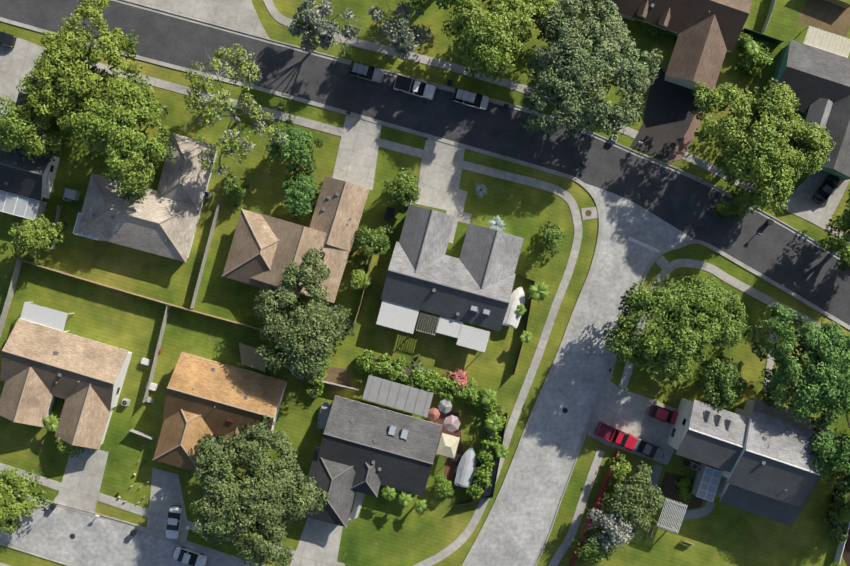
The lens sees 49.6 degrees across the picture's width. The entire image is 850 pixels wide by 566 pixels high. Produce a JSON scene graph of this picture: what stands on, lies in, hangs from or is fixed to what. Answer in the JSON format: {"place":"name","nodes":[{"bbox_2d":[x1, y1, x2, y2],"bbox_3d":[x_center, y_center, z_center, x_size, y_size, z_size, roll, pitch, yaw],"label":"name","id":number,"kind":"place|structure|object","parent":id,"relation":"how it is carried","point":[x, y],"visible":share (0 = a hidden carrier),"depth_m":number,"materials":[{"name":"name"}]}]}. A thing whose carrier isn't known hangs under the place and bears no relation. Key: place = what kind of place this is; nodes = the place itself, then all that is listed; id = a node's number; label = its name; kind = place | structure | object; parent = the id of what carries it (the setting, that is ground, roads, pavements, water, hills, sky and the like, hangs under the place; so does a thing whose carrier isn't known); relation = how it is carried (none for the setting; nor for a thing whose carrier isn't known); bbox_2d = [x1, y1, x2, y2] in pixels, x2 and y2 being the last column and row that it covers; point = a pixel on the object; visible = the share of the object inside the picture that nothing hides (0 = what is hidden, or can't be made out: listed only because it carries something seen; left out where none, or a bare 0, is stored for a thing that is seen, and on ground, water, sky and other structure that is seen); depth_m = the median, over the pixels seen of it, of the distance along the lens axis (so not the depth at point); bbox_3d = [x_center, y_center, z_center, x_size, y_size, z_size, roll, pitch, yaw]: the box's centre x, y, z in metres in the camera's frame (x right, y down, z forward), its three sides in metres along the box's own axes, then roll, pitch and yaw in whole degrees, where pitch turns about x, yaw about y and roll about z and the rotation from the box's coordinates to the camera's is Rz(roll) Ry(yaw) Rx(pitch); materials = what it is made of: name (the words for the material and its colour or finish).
{"place":"outdoors","nodes":[
{"label":"outdoors","id":0,"kind":"place"},
{"bbox_2d":[0,93,59,219],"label":"house","id":1,"kind":"structure","parent":0,"point":[26,177],"depth_m":126.71,"materials":[{"name":"grey"}]},
{"bbox_2d":[0,497,248,565],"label":"road","id":2,"kind":"structure","parent":0,"point":[95,541],"depth_m":129.95,"materials":[{"name":"concrete"}]},
{"bbox_2d":[172,546,207,565],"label":"car","id":3,"kind":"object","parent":2,"relation":"on","point":[183,555],"visible":1,"depth_m":128.96,"materials":[{"name":"white paint"}]},
{"bbox_2d":[73,133,217,262],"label":"house","id":4,"kind":"structure","parent":0,"point":[163,219],"depth_m":126.38,"materials":[{"name":"beige"}]},
{"bbox_2d":[0,463,344,565],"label":"sidewalk","id":5,"kind":"structure","parent":0,"point":[106,499],"depth_m":129.90,"materials":[{"name":"concrete"}]},
{"bbox_2d":[238,341,267,371],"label":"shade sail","id":6,"kind":"object","parent":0,"point":[250,357],"visible":0.81,"depth_m":127.16,"materials":[{"name":"beige fabric"}]},
{"bbox_2d":[43,47,582,565],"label":"sidewalk","id":7,"kind":"structure","parent":0,"point":[539,351],"depth_m":129.90,"materials":[{"name":"concrete"}]},
{"bbox_2d":[0,0,849,565],"bbox_3d":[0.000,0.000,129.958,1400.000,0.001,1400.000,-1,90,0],"label":"ground","id":8,"kind":"structure","parent":0,"point":[378,530],"depth_m":129.96,"materials":[{"name":"green plant"}]},
{"bbox_2d":[0,259,21,337],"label":"grey fence","id":9,"kind":"object","parent":8,"relation":"on","point":[11,290],"visible":0.9,"depth_m":129.04,"materials":[{"name":"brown wood"}]},
{"bbox_2d":[0,37,44,101],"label":"driveway","id":10,"kind":"structure","parent":8,"relation":"on","point":[17,64],"depth_m":129.89,"materials":[{"name":"concrete"}]},
{"bbox_2d":[0,465,50,534],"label":"tree","id":11,"kind":"object","parent":8,"relation":"on","point":[17,501],"visible":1,"depth_m":122.91,"materials":[{"name":"green plant"}]},
{"bbox_2d":[0,88,67,162],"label":"tree","id":12,"kind":"object","parent":8,"relation":"on","point":[16,130],"visible":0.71,"depth_m":122.60,"materials":[{"name":"green plant"}]},
{"bbox_2d":[8,213,67,255],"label":"tree","id":13,"kind":"object","parent":8,"relation":"on","point":[32,237],"visible":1,"depth_m":125.40,"materials":[{"name":"green plant"}]},
{"bbox_2d":[0,540,80,565],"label":"kerb","id":14,"kind":"structure","parent":8,"relation":"on","point":[34,553],"depth_m":129.95,"materials":[{"name":"concrete"}]},
{"bbox_2d":[0,302,131,449],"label":"house","id":15,"kind":"structure","parent":8,"relation":"on","point":[46,360],"depth_m":126.17,"materials":[{"name":"beige"}]},
{"bbox_2d":[55,431,84,457],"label":"tree","id":16,"kind":"object","parent":8,"relation":"on","point":[64,447],"visible":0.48,"depth_m":126.86,"materials":[{"name":"green plant"}]},
{"bbox_2d":[14,0,142,121],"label":"tree","id":17,"kind":"object","parent":8,"relation":"on","point":[61,60],"visible":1,"depth_m":120.11,"materials":[{"name":"green plant"}]},
{"bbox_2d":[52,446,108,515],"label":"driveway","id":18,"kind":"structure","parent":8,"relation":"on","point":[81,482],"depth_m":129.89,"materials":[{"name":"concrete"}]},
{"bbox_2d":[56,73,175,203],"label":"tree","id":19,"kind":"object","parent":8,"relation":"on","point":[107,125],"visible":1,"depth_m":120.71,"materials":[{"name":"green plant"}]},
{"bbox_2d":[17,259,262,330],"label":"fence","id":20,"kind":"object","parent":8,"relation":"on","point":[137,294],"visible":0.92,"depth_m":128.73,"materials":[{"name":"grey wood"}]},
{"bbox_2d":[26,495,262,565],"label":"kerb","id":21,"kind":"structure","parent":8,"relation":"on","point":[189,543],"depth_m":129.95,"materials":[{"name":"concrete"}]},
{"bbox_2d":[148,306,169,382],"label":"fence","id":22,"kind":"object","parent":8,"relation":"on","point":[158,347],"visible":0.92,"depth_m":128.93,"materials":[{"name":"grey wood"}]},
{"bbox_2d":[145,468,188,544],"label":"driveway","id":23,"kind":"structure","parent":8,"relation":"on","point":[166,493],"depth_m":129.89,"materials":[{"name":"concrete"}]},
{"bbox_2d":[164,505,182,538],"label":"white car","id":24,"kind":"object","parent":23,"relation":"on","point":[173,520],"visible":1,"depth_m":128.96,"materials":[{"name":"white paint"}]},
{"bbox_2d":[128,0,270,40],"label":"pavement pad","id":25,"kind":"object","parent":8,"relation":"on","point":[240,15],"visible":0.8,"depth_m":129.89,"materials":[{"name":"concrete"}]},
{"bbox_2d":[190,205,220,308],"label":"fence","id":26,"kind":"object","parent":8,"relation":"on","point":[205,256],"visible":1,"depth_m":128.92,"materials":[{"name":"grey wood"}]},
{"bbox_2d":[152,352,286,471],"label":"house","id":27,"kind":"structure","parent":8,"relation":"on","point":[204,396],"depth_m":125.97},
{"bbox_2d":[175,43,287,186],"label":"mossy tree","id":28,"kind":"object","parent":8,"relation":"on","point":[229,143],"visible":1,"depth_m":121.18,"materials":[{"name":"green plant"}]},
{"bbox_2d":[222,172,249,207],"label":"tree","id":29,"kind":"object","parent":8,"relation":"on","point":[229,187],"visible":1,"depth_m":128.25,"materials":[{"name":"green plant"}]},
{"bbox_2d":[190,415,329,565],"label":"oak tree","id":30,"kind":"object","parent":8,"relation":"on","point":[275,506],"visible":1,"depth_m":119.76,"materials":[{"name":"green plant"}]},
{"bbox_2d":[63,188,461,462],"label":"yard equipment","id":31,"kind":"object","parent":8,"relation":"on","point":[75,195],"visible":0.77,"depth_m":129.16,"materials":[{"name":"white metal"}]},
{"bbox_2d":[265,115,323,175],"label":"tree","id":32,"kind":"object","parent":8,"relation":"on","point":[301,140],"visible":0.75,"depth_m":125.56,"materials":[{"name":"green plant"}]},
{"bbox_2d":[222,176,368,302],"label":"house","id":33,"kind":"structure","parent":8,"relation":"on","point":[264,249],"depth_m":126.14,"materials":[{"name":"beige"}]},
{"bbox_2d":[0,17,602,565],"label":"kerb","id":34,"kind":"structure","parent":8,"relation":"on","point":[496,155],"depth_m":129.95,"materials":[{"name":"concrete"}]},
{"bbox_2d":[281,169,322,219],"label":"tree","id":35,"kind":"object","parent":8,"relation":"on","point":[300,197],"visible":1,"depth_m":126.38,"materials":[{"name":"green plant"}]},
{"bbox_2d":[253,246,354,382],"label":"backyard tree","id":36,"kind":"object","parent":8,"relation":"on","point":[313,321],"visible":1,"depth_m":121.63,"materials":[{"name":"green plant"}]},
{"bbox_2d":[289,518,342,565],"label":"driveway","id":37,"kind":"structure","parent":8,"relation":"on","point":[319,543],"depth_m":129.89,"materials":[{"name":"concrete"}]},
{"bbox_2d":[305,354,330,397],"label":"shrub","id":38,"kind":"object","parent":8,"relation":"on","point":[318,386],"visible":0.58,"depth_m":128.34,"materials":[{"name":"green plant"}]},
{"bbox_2d":[317,402,329,431],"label":"jon boat","id":39,"kind":"object","parent":8,"relation":"on","point":[322,419],"visible":0.81,"depth_m":129.34,"materials":[{"name":"silver metal"}]},
{"bbox_2d":[283,0,367,52],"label":"mossy tree","id":40,"kind":"object","parent":8,"relation":"on","point":[306,14],"visible":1,"depth_m":122.33,"materials":[{"name":"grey plant"}]},
{"bbox_2d":[322,367,351,391],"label":"soil patch","id":41,"kind":"object","parent":8,"relation":"on","point":[341,376],"visible":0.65,"depth_m":129.95,"materials":[{"name":"brown soil"}]},
{"bbox_2d":[348,492,364,519],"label":"walkway","id":42,"kind":"structure","parent":8,"relation":"on","point":[358,501],"depth_m":129.91,"materials":[{"name":"concrete"}]},
{"bbox_2d":[332,113,381,189],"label":"driveway","id":43,"kind":"structure","parent":8,"relation":"on","point":[356,160],"depth_m":129.89,"materials":[{"name":"concrete"}]},
{"bbox_2d":[348,266,372,289],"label":"shrub","id":44,"kind":"object","parent":8,"relation":"on","point":[359,278],"visible":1,"depth_m":127.21,"materials":[{"name":"green plant"}]},
{"bbox_2d":[305,373,442,527],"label":"house","id":45,"kind":"structure","parent":8,"relation":"on","point":[367,449],"depth_m":126.29,"materials":[{"name":"grey"}]},
{"bbox_2d":[355,223,392,264],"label":"tree","id":46,"kind":"object","parent":8,"relation":"on","point":[370,241],"visible":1,"depth_m":126.22,"materials":[{"name":"green plant"}]},
{"bbox_2d":[384,168,420,206],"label":"tree","id":47,"kind":"object","parent":8,"relation":"on","point":[407,184],"visible":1,"depth_m":125.67,"materials":[{"name":"green plant"}]},
{"bbox_2d":[368,0,441,61],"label":"mossy tree","id":48,"kind":"object","parent":8,"relation":"on","point":[390,27],"visible":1,"depth_m":123.14,"materials":[{"name":"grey plant"}]},
{"bbox_2d":[354,349,494,413],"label":"long hedge","id":49,"kind":"object","parent":8,"relation":"on","point":[369,362],"visible":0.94,"depth_m":127.60,"materials":[{"name":"green plant"}]},
{"bbox_2d":[410,0,466,15],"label":"tree","id":50,"kind":"object","parent":8,"relation":"on","point":[445,3],"visible":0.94,"depth_m":121.70,"materials":[{"name":"green plant"}]},
{"bbox_2d":[415,135,464,243],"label":"driveway","id":51,"kind":"structure","parent":8,"relation":"on","point":[440,174],"depth_m":129.89,"materials":[{"name":"concrete"}]},
{"bbox_2d":[433,474,456,497],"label":"shrub","id":52,"kind":"object","parent":8,"relation":"on","point":[443,487],"visible":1,"depth_m":127.72,"materials":[{"name":"green plant"}]},
{"bbox_2d":[433,407,462,487],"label":"patio","id":53,"kind":"structure","parent":8,"relation":"on","point":[450,469],"depth_m":129.93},
{"bbox_2d":[436,430,459,457],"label":"canopy","id":54,"kind":"object","parent":53,"relation":"on","point":[447,445],"visible":0.92,"depth_m":127.36,"materials":[{"name":"fabric"}]},
{"bbox_2d":[445,368,468,390],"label":"shrub","id":55,"kind":"object","parent":8,"relation":"on","point":[460,377],"visible":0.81,"depth_m":128.18,"materials":[{"name":"pink plant"}]},
{"bbox_2d":[454,189,471,223],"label":"footpath","id":56,"kind":"structure","parent":8,"relation":"on","point":[464,217],"depth_m":129.91,"materials":[{"name":"concrete"}]},
{"bbox_2d":[455,443,475,487],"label":"boat","id":57,"kind":"object","parent":8,"relation":"on","point":[464,470],"visible":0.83,"depth_m":128.38,"materials":[{"name":"plastic"}]},
{"bbox_2d":[465,402,506,498],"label":"hedge","id":58,"kind":"object","parent":8,"relation":"on","point":[484,468],"visible":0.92,"depth_m":127.83,"materials":[{"name":"green plant"}]},
{"bbox_2d":[441,0,539,81],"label":"tree","id":59,"kind":"object","parent":8,"relation":"on","point":[494,37],"visible":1,"depth_m":120.56,"materials":[{"name":"green plant"}]},
{"bbox_2d":[503,283,524,327],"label":"boat","id":60,"kind":"object","parent":8,"relation":"on","point":[512,318],"visible":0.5,"depth_m":128.17,"materials":[{"name":"plastic"}]},
{"bbox_2d":[525,281,550,302],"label":"banana palm","id":61,"kind":"object","parent":8,"relation":"on","point":[538,291],"visible":1,"depth_m":126.89,"materials":[{"name":"green plant"}]},
{"bbox_2d":[520,0,561,41],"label":"tree","id":62,"kind":"object","parent":8,"relation":"on","point":[540,7],"visible":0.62,"depth_m":123.18,"materials":[{"name":"green plant"}]},
{"bbox_2d":[541,221,564,256],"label":"tree","id":63,"kind":"object","parent":8,"relation":"on","point":[553,235],"visible":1,"depth_m":126.73,"materials":[{"name":"green plant"}]},
{"bbox_2d":[520,0,663,139],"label":"tree","id":64,"kind":"object","parent":8,"relation":"on","point":[575,63],"visible":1,"depth_m":120.23,"materials":[{"name":"green plant"}]},
{"bbox_2d":[570,524,617,564],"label":"tree","id":65,"kind":"object","parent":8,"relation":"on","point":[591,554],"visible":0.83,"depth_m":126.06,"materials":[{"name":"green plant"}]},
{"bbox_2d":[569,450,619,565],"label":"red fence","id":66,"kind":"object","parent":8,"relation":"on","point":[596,504],"visible":0.73,"depth_m":128.71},
{"bbox_2d":[595,421,637,449],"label":"red pickup truck","id":67,"kind":"object","parent":8,"relation":"on","point":[616,436],"visible":0.98,"depth_m":128.78,"materials":[{"name":"red paint"}]},
{"bbox_2d":[582,507,652,556],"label":"mossy tree","id":68,"kind":"object","parent":8,"relation":"on","point":[620,532],"visible":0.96,"depth_m":124.39,"materials":[{"name":"grey plant"}]},
{"bbox_2d":[606,452,632,483],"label":"tree","id":69,"kind":"object","parent":8,"relation":"on","point":[621,469],"visible":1,"depth_m":126.91,"materials":[{"name":"green plant"}]},
{"bbox_2d":[601,461,666,533],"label":"tree","id":70,"kind":"object","parent":8,"relation":"on","point":[628,503],"visible":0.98,"depth_m":123.91,"materials":[{"name":"green plant"}]},
{"bbox_2d":[630,17,674,42],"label":"hedge","id":71,"kind":"object","parent":8,"relation":"on","point":[652,28],"visible":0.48,"depth_m":128.90,"materials":[{"name":"green plant"}]},
{"bbox_2d":[654,495,687,533],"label":"white pergola","id":72,"kind":"object","parent":8,"relation":"on","point":[674,528],"visible":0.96,"depth_m":127.12,"materials":[{"name":"white wood"}]},
{"bbox_2d":[603,273,748,384],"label":"corner tree","id":73,"kind":"object","parent":8,"relation":"on","point":[679,300],"visible":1,"depth_m":119.97,"materials":[{"name":"green plant"}]},
{"bbox_2d":[612,0,751,90],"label":"house","id":74,"kind":"structure","parent":8,"relation":"on","point":[707,33],"depth_m":126.09,"materials":[{"name":"brown"}]},
{"bbox_2d":[661,472,702,509],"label":"mulch bed","id":75,"kind":"object","parent":8,"relation":"on","point":[668,485],"visible":0.56,"depth_m":129.95,"materials":[{"name":"soil"}]},
{"bbox_2d":[649,464,714,518],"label":"footpath","id":76,"kind":"structure","parent":8,"relation":"on","point":[707,509],"depth_m":129.93,"materials":[{"name":"grey concrete"}]},
{"bbox_2d":[664,107,705,162],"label":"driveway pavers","id":77,"kind":"object","parent":8,"relation":"on","point":[678,152],"visible":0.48,"depth_m":129.89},
{"bbox_2d":[532,239,849,565],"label":"kerb","id":78,"kind":"structure","parent":8,"relation":"on","point":[613,361],"depth_m":129.95,"materials":[{"name":"concrete"}]},
{"bbox_2d":[698,352,746,411],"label":"tree","id":79,"kind":"object","parent":8,"relation":"on","point":[714,389],"visible":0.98,"depth_m":123.43,"materials":[{"name":"green plant"}]},
{"bbox_2d":[667,398,824,526],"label":"house","id":80,"kind":"structure","parent":8,"relation":"on","point":[753,457],"depth_m":123.16,"materials":[{"name":"grey"}]},
{"bbox_2d":[736,41,772,78],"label":"tree","id":81,"kind":"object","parent":8,"relation":"on","point":[760,59],"visible":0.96,"depth_m":128.01,"materials":[{"name":"green plant"}]},
{"bbox_2d":[691,78,835,215],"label":"tree","id":82,"kind":"object","parent":8,"relation":"on","point":[767,132],"visible":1,"depth_m":120.41,"materials":[{"name":"green plant"}]},
{"bbox_2d":[741,302,849,421],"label":"tree","id":83,"kind":"object","parent":8,"relation":"on","point":[825,347],"visible":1,"depth_m":119.96,"materials":[{"name":"green plant"}]},
{"bbox_2d":[782,171,849,226],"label":"driveway","id":84,"kind":"structure","parent":8,"relation":"on","point":[802,202],"depth_m":129.89,"materials":[{"name":"concrete"}]},
{"bbox_2d":[797,0,849,36],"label":"patio","id":85,"kind":"structure","parent":8,"relation":"on","point":[824,15],"depth_m":129.95,"materials":[{"name":"beige concrete"}]},
{"bbox_2d":[812,174,840,204],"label":"black car","id":86,"kind":"object","parent":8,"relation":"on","point":[825,189],"visible":0.85,"depth_m":128.96,"materials":[{"name":"black paint"}]},
{"bbox_2d":[808,380,849,492],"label":"tree","id":87,"kind":"object","parent":8,"relation":"on","point":[833,452],"visible":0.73,"depth_m":121.14,"materials":[{"name":"green plant"}]},
{"bbox_2d":[820,190,849,271],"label":"tree","id":88,"kind":"object","parent":8,"relation":"on","point":[844,253],"visible":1,"depth_m":122.20,"materials":[{"name":"green plant"}]},
{"bbox_2d":[829,475,849,565],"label":"mulch bed","id":89,"kind":"object","parent":8,"relation":"on","point":[846,554],"visible":0.32,"depth_m":129.95,"materials":[{"name":"brown soil"}]},
{"bbox_2d":[823,491,849,524],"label":"shrub","id":90,"kind":"object","parent":89,"relation":"on","point":[844,514],"visible":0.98,"depth_m":127.80,"materials":[{"name":"green plant"}]},
{"bbox_2d":[827,480,849,543],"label":"hedge bed","id":91,"kind":"object","parent":89,"relation":"on","point":[838,531],"visible":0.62,"depth_m":128.49,"materials":[{"name":"green plant"}]},
{"bbox_2d":[0,0,849,324],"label":"road","id":92,"kind":"structure","parent":0,"point":[786,258],"depth_m":129.95,"materials":[{"name":"grey asphalt"}]},
{"bbox_2d":[348,61,384,82],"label":"silver suv","id":93,"kind":"object","parent":92,"relation":"on","point":[361,70],"visible":1,"depth_m":128.64,"materials":[{"name":"grey paint"}]},
{"bbox_2d":[394,75,435,99],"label":"white pickup truck","id":94,"kind":"object","parent":92,"relation":"on","point":[411,86],"visible":1,"depth_m":128.58,"materials":[{"name":"white paint"}]},
{"bbox_2d":[452,87,489,109],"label":"silver van","id":95,"kind":"object","parent":92,"relation":"on","point":[471,99],"visible":1,"depth_m":128.50,"materials":[{"name":"grey paint"}]},
{"bbox_2d":[111,0,840,259],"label":"kerb","id":96,"kind":"structure","parent":92,"relation":"on","point":[526,110],"depth_m":129.95,"materials":[{"name":"concrete"}]},
{"bbox_2d":[713,191,744,223],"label":"tree","id":97,"kind":"object","parent":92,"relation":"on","point":[724,207],"visible":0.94,"depth_m":127.83,"materials":[{"name":"green plant"}]},
{"bbox_2d":[376,204,523,351],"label":"house","id":98,"kind":"structure","parent":0,"point":[473,283],"depth_m":126.27,"materials":[{"name":"grey"}]},
{"bbox_2d":[263,0,849,242],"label":"sidewalk","id":99,"kind":"structure","parent":0,"point":[276,15],"depth_m":129.90,"materials":[{"name":"concrete"}]},
{"bbox_2d":[548,449,604,565],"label":"sidewalk","id":100,"kind":"structure","parent":0,"point":[577,517],"depth_m":129.90,"materials":[{"name":"concrete"}]},
{"bbox_2d":[466,183,692,565],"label":"road","id":101,"kind":"structure","parent":0,"point":[514,533],"depth_m":129.95,"materials":[{"name":"concrete"}]},
{"bbox_2d":[588,378,677,464],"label":"driveway","id":102,"kind":"structure","parent":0,"point":[623,410],"depth_m":129.89,"materials":[{"name":"concrete"}]},
{"bbox_2d":[633,437,665,460],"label":"grey sedan car","id":103,"kind":"object","parent":102,"relation":"on","point":[650,450],"visible":0.94,"depth_m":128.90,"materials":[{"name":"grey paint"}]},
{"bbox_2d":[648,404,677,424],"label":"red hatchback car","id":104,"kind":"object","parent":102,"relation":"on","point":[663,414],"visible":0.77,"depth_m":128.76,"materials":[{"name":"red paint"}]},
{"bbox_2d":[631,64,697,159],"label":"driveway","id":105,"kind":"structure","parent":0,"point":[668,117],"depth_m":129.89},
{"bbox_2d":[619,259,846,388],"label":"sidewalk","id":106,"kind":"structure","parent":0,"point":[728,279],"depth_m":129.90,"materials":[{"name":"concrete"}]},
{"bbox_2d":[769,26,849,179],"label":"house","id":107,"kind":"structure","parent":0,"point":[812,70],"depth_m":125.87,"materials":[{"name":"grey"}]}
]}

